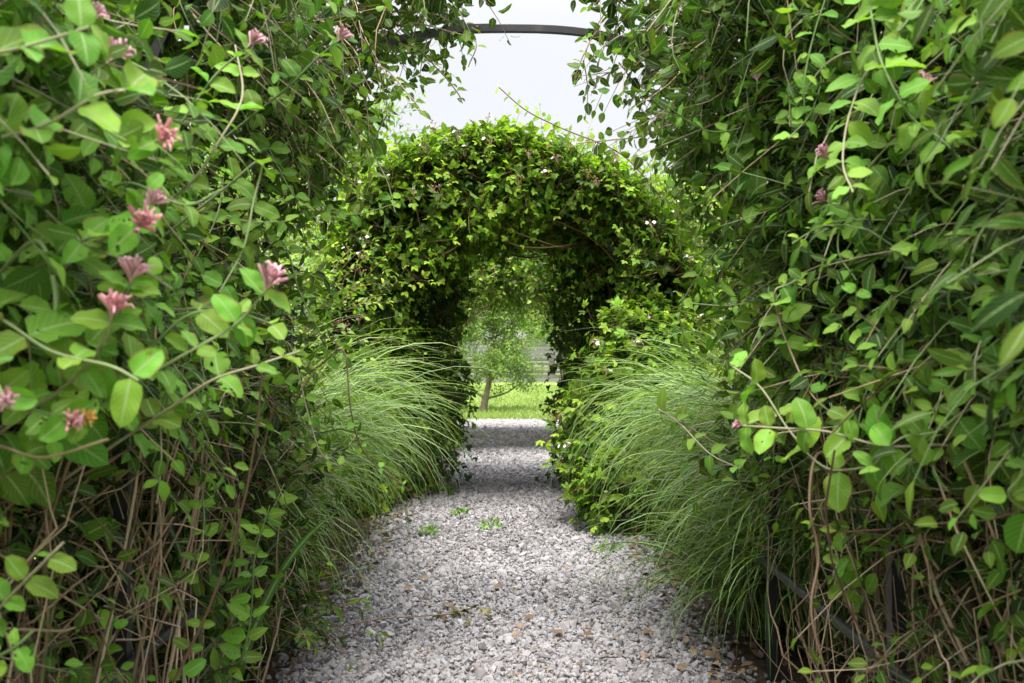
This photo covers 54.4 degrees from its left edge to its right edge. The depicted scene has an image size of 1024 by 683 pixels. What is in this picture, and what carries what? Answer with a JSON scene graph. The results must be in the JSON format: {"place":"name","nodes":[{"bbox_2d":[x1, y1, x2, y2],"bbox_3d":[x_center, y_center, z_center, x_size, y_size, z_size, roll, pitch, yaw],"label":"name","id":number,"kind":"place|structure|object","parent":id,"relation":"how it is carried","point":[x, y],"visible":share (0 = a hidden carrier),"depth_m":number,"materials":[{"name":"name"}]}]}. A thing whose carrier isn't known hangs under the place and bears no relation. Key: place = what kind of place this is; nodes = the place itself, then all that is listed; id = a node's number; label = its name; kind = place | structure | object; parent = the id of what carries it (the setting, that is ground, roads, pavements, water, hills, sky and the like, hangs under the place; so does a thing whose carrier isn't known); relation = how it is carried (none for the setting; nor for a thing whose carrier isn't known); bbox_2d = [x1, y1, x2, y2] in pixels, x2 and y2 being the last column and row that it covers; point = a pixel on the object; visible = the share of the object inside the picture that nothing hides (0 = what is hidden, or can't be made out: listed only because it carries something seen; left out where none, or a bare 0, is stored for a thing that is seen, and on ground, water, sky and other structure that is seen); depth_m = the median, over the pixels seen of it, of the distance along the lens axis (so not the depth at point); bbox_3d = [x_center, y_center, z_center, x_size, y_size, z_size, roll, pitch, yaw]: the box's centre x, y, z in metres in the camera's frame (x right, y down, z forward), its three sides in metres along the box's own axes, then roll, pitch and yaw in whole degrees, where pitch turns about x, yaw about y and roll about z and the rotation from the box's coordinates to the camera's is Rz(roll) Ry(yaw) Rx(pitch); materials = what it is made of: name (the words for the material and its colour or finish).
{"place":"outdoors","nodes":[
{"label":"outdoors","id":0,"kind":"place"},
{"bbox_2d":[0,568,176,682],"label":"ornamental grass","id":1,"kind":"object","parent":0,"point":[46,654],"depth_m":2.01,"materials":[{"name":"green plant"}]},
{"bbox_2d":[141,441,337,682],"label":"ornamental grass","id":2,"kind":"object","parent":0,"point":[256,622],"depth_m":3.25,"materials":[{"name":"green plant"}]},
{"bbox_2d":[15,328,470,661],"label":"ornamental grass","id":3,"kind":"object","parent":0,"point":[349,445],"depth_m":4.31,"materials":[{"name":"green plant"}]},
{"bbox_2d":[72,457,422,682],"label":"soil bed","id":4,"kind":"object","parent":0,"point":[271,673],"visible":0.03,"depth_m":5.84,"materials":[{"name":"brown soil"}]},
{"bbox_2d":[0,0,408,682],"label":"honeysuckle","id":5,"kind":"object","parent":4,"relation":"on","point":[70,326],"visible":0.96,"depth_m":1.75,"materials":[{"name":"green plant"}]},
{"bbox_2d":[254,589,326,622],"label":"weed","id":6,"kind":"object","parent":4,"relation":"on","point":[312,609],"visible":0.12,"depth_m":4.54,"materials":[{"name":"green plant"}]},
{"bbox_2d":[257,592,341,660],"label":"weed","id":7,"kind":"object","parent":4,"relation":"on","point":[290,638],"visible":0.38,"depth_m":4.09,"materials":[{"name":"green plant"}]},
{"bbox_2d":[241,239,427,521],"bbox_3d":[-1.914,0.317,6.624,2.454,2.048,2.151,0,-1,13],"label":"leafy shrub","id":8,"kind":"object","parent":4,"relation":"on","point":[350,294],"visible":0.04,"depth_m":6.65,"materials":[{"name":"green plant"}]},
{"bbox_2d":[288,112,588,519],"bbox_3d":[-0.606,-0.134,8.560,2.450,3.317,3.100,0,-1,0],"label":"bramble","id":9,"kind":"object","parent":4,"relation":"on","point":[435,178],"visible":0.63,"depth_m":7.55,"materials":[{"name":"plant"}]},
{"bbox_2d":[175,307,504,583],"bbox_3d":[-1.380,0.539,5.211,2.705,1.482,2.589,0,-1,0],"label":"ornamental grass","id":10,"kind":"object","parent":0,"point":[374,395],"depth_m":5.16,"materials":[{"name":"green plant"}]},
{"bbox_2d":[408,388,482,464],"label":"ornamental grass","id":11,"kind":"object","parent":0,"point":[445,420],"depth_m":10.59,"materials":[{"name":"green plant"}]},
{"bbox_2d":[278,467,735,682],"bbox_3d":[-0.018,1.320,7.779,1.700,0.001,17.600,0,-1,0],"label":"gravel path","id":12,"kind":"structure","parent":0,"point":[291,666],"depth_m":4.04,"materials":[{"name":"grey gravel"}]},
{"bbox_2d":[415,523,441,535],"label":"weed","id":13,"kind":"object","parent":12,"relation":"on","point":[429,529],"visible":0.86,"depth_m":6.62,"materials":[{"name":"green plant"}]},
{"bbox_2d":[448,505,469,515],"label":"weed","id":14,"kind":"object","parent":12,"relation":"on","point":[459,510],"visible":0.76,"depth_m":7.44,"materials":[{"name":"green plant"}]},
{"bbox_2d":[478,516,502,530],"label":"weed","id":15,"kind":"object","parent":12,"relation":"on","point":[485,526],"visible":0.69,"depth_m":6.86,"materials":[{"name":"green plant"}]},
{"bbox_2d":[591,540,623,552],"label":"weed","id":16,"kind":"object","parent":12,"relation":"on","point":[607,542],"visible":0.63,"depth_m":6.02,"materials":[{"name":"green plant"}]},
{"bbox_2d":[469,420,557,427],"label":"gravel lane","id":17,"kind":"structure","parent":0,"point":[507,423],"depth_m":18.22,"materials":[{"name":"grey gravel"}]},
{"bbox_2d":[34,363,1000,558],"bbox_3d":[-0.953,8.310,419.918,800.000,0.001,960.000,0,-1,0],"label":"lawn","id":18,"kind":"structure","parent":0,"point":[538,383],"depth_m":32.17,"materials":[{"name":"green plant"}]},
{"bbox_2d":[148,98,296,311],"bbox_3d":[-6.694,-1.494,17.690,5.388,6.103,5.906,1,-1,-29],"label":"tree","id":19,"kind":"object","parent":18,"relation":"on","point":[210,183],"depth_m":17.09,"materials":[{"name":"green plant"}]},
{"bbox_2d":[196,152,439,351],"bbox_3d":[-2.448,-0.230,8.198,3.767,3.200,2.380,0,-1,0],"label":"leafy shrub","id":20,"kind":"object","parent":18,"relation":"on","point":[290,239],"visible":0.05,"depth_m":8.11,"materials":[{"name":"green plant"}]},
{"bbox_2d":[204,81,485,370],"bbox_3d":[-3.109,-1.262,15.004,4.769,5.552,4.360,-1,-1,44],"label":"tree","id":21,"kind":"object","parent":18,"relation":"on","point":[362,137],"visible":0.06,"depth_m":14.54,"materials":[{"name":"green plant"}]},
{"bbox_2d":[455,299,549,411],"bbox_3d":[-0.672,-0.237,22.717,3.290,3.790,2.914,-1,-1,33],"label":"tree","id":22,"kind":"object","parent":18,"relation":"on","point":[496,358],"visible":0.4,"depth_m":22.33,"materials":[{"name":"green plant"}]},
{"bbox_2d":[376,205,641,508],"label":"garden arch","id":23,"kind":"structure","parent":18,"relation":"on","point":[610,246],"depth_m":7.75,"materials":[{"name":"black metal"}]},
{"bbox_2d":[21,0,997,682],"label":"garden arch","id":24,"kind":"structure","parent":18,"relation":"on","point":[895,588],"depth_m":2.63,"materials":[{"name":"black metal"}]},
{"bbox_2d":[0,0,519,682],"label":"climbing vine","id":25,"kind":"object","parent":24,"relation":"attached to","point":[368,22],"visible":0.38,"depth_m":3.18,"materials":[{"name":"green plant"}]},
{"bbox_2d":[570,0,1023,682],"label":"climbing vine","id":26,"kind":"object","parent":24,"relation":"attached to","point":[994,560],"visible":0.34,"depth_m":2.43,"materials":[{"name":"green plant"}]},
{"bbox_2d":[459,383,562,419],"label":"grass","id":27,"kind":"structure","parent":18,"relation":"on","point":[530,414],"depth_m":24.02,"materials":[{"name":"green plant"}]},
{"bbox_2d":[457,337,567,381],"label":"wooden fence","id":28,"kind":"object","parent":18,"relation":"on","point":[541,351],"visible":0.05,"depth_m":49.97,"materials":[{"name":"grey wood"}]},
{"bbox_2d":[510,304,559,337],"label":"tree","id":29,"kind":"object","parent":18,"relation":"on","point":[531,332],"visible":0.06,"depth_m":59.02,"materials":[{"name":"green plant"}]},
{"bbox_2d":[518,309,564,358],"bbox_3d":[2.016,-0.673,26.112,4.058,4.739,3.668,-1,-1,43],"label":"tree","id":30,"kind":"object","parent":18,"relation":"on","point":[539,334],"visible":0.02,"depth_m":25.98,"materials":[{"name":"green plant"}]},
{"bbox_2d":[638,113,767,380],"bbox_3d":[3.360,-1.177,14.410,4.335,5.366,4.000,0,-1,0],"label":"tree","id":31,"kind":"object","parent":18,"relation":"on","point":[700,241],"visible":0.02,"depth_m":14.16,"materials":[{"name":"green plant"}]},
{"bbox_2d":[256,418,785,682],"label":"gravel","id":32,"kind":"structure","parent":0,"point":[508,450],"depth_m":4.85,"materials":[{"name":"grey gravel"}]},
{"bbox_2d":[314,604,493,633],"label":"fallen sprig","id":33,"kind":"object","parent":32,"relation":"on","point":[455,610],"visible":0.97,"depth_m":4.47,"materials":[{"name":"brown plant"}]},
{"bbox_2d":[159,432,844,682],"bbox_3d":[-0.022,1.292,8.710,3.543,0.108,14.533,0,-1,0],"label":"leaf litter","id":34,"kind":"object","parent":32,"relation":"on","point":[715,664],"visible":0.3,"depth_m":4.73,"materials":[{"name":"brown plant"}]},
{"bbox_2d":[524,614,533,618],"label":"fallen leaf","id":35,"kind":"object","parent":32,"relation":"on","point":[528,616],"visible":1,"depth_m":4.44,"materials":[{"name":"brown plant"}]},
{"bbox_2d":[552,629,562,632],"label":"fallen leaf","id":36,"kind":"object","parent":32,"relation":"on","point":[558,630],"visible":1,"depth_m":4.18,"materials":[{"name":"brown plant"}]},
{"bbox_2d":[584,631,593,635],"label":"fallen leaf","id":37,"kind":"object","parent":32,"relation":"on","point":[588,633],"visible":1,"depth_m":4.16,"materials":[{"name":"brown plant"}]},
{"bbox_2d":[676,663,686,668],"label":"fallen leaf","id":38,"kind":"object","parent":32,"relation":"on","point":[681,666],"visible":1,"depth_m":3.71,"materials":[{"name":"brown plant"}]},
{"bbox_2d":[174,0,881,350],"label":"sky","id":39,"kind":"structure","parent":0,"point":[535,70],"materials":[{"name":"white"}]},
{"bbox_2d":[521,305,873,561],"bbox_3d":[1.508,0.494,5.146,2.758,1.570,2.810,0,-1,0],"label":"ornamental grass","id":40,"kind":"object","parent":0,"point":[683,386],"depth_m":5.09,"materials":[{"name":"green plant"}]},
{"bbox_2d":[567,455,886,675],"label":"ornamental grass","id":41,"kind":"object","parent":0,"point":[758,595],"depth_m":4.14,"materials":[{"name":"green plant"}]},
{"bbox_2d":[686,431,966,667],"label":"ornamental grass","id":42,"kind":"object","parent":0,"point":[920,590],"depth_m":3.58,"materials":[{"name":"green plant"}]},
{"bbox_2d":[630,477,1023,682],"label":"soil bed","id":43,"kind":"object","parent":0,"point":[760,664],"visible":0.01,"depth_m":3.98,"materials":[{"name":"brown soil"}]},
{"bbox_2d":[460,85,731,516],"bbox_3d":[0.700,-0.075,8.561,2.212,3.490,3.024,0,-1,0],"label":"bramble","id":44,"kind":"object","parent":43,"relation":"on","point":[587,188],"visible":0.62,"depth_m":7.53,"materials":[{"name":"plant"}]},
{"bbox_2d":[535,285,715,536],"bbox_3d":[0.849,0.531,7.167,1.375,1.910,1.592,0,-1,0],"label":"flowering shrub","id":45,"kind":"object","parent":43,"relation":"on","point":[620,311],"visible":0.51,"depth_m":6.97,"materials":[{"name":"green plant"}]},
{"bbox_2d":[585,181,745,393],"bbox_3d":[2.131,-0.057,8.296,3.172,2.855,2.776,1,-1,-29],"label":"leafy shrub","id":46,"kind":"object","parent":43,"relation":"on","point":[715,268],"visible":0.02,"depth_m":8.31,"materials":[{"name":"green plant"}]},
{"bbox_2d":[591,240,873,530],"bbox_3d":[1.949,0.189,6.326,2.412,2.298,2.509,-1,-1,40],"label":"leafy shrub","id":47,"kind":"object","parent":43,"relation":"on","point":[616,446],"visible":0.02,"depth_m":6.13,"materials":[{"name":"green plant"}]},
{"bbox_2d":[580,405,946,675],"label":"ornamental grass","id":48,"kind":"object","parent":43,"relation":"on","point":[834,604],"depth_m":3.87,"materials":[{"name":"green plant"}]},
{"bbox_2d":[573,343,1000,622],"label":"ornamental grass","id":49,"kind":"object","parent":43,"relation":"on","point":[708,445],"depth_m":4.23,"materials":[{"name":"green plant"}]},
{"bbox_2d":[567,0,1023,682],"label":"honeysuckle","id":50,"kind":"object","parent":43,"relation":"on","point":[991,68],"visible":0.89,"depth_m":2.04,"materials":[{"name":"green plant"}]},
{"bbox_2d":[841,576,1023,682],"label":"ornamental grass","id":51,"kind":"object","parent":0,"point":[993,676],"depth_m":1.96,"materials":[{"name":"green plant"}]},
{"bbox_3d":[-0.032,0.389,14.180,1.968,2.303,3.870,0,-1,0],"label":"garden arch","id":52,"kind":"object","parent":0,"visible":0},
{"bbox_2d":[411,245,537,453],"bbox_3d":[-0.835,0.087,14.028,2.494,3.580,5.304,0,-1,0],"label":"climbing vine","id":53,"kind":"object","parent":52,"relation":"attached to","point":[483,278],"visible":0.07,"depth_m":12.06,"materials":[{"name":"plant"}]},
{"bbox_2d":[478,244,608,425],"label":"climbing vine","id":54,"kind":"object","parent":52,"relation":"attached to","point":[529,277],"visible":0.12,"depth_m":12.05,"materials":[{"name":"plant"}]}
]}

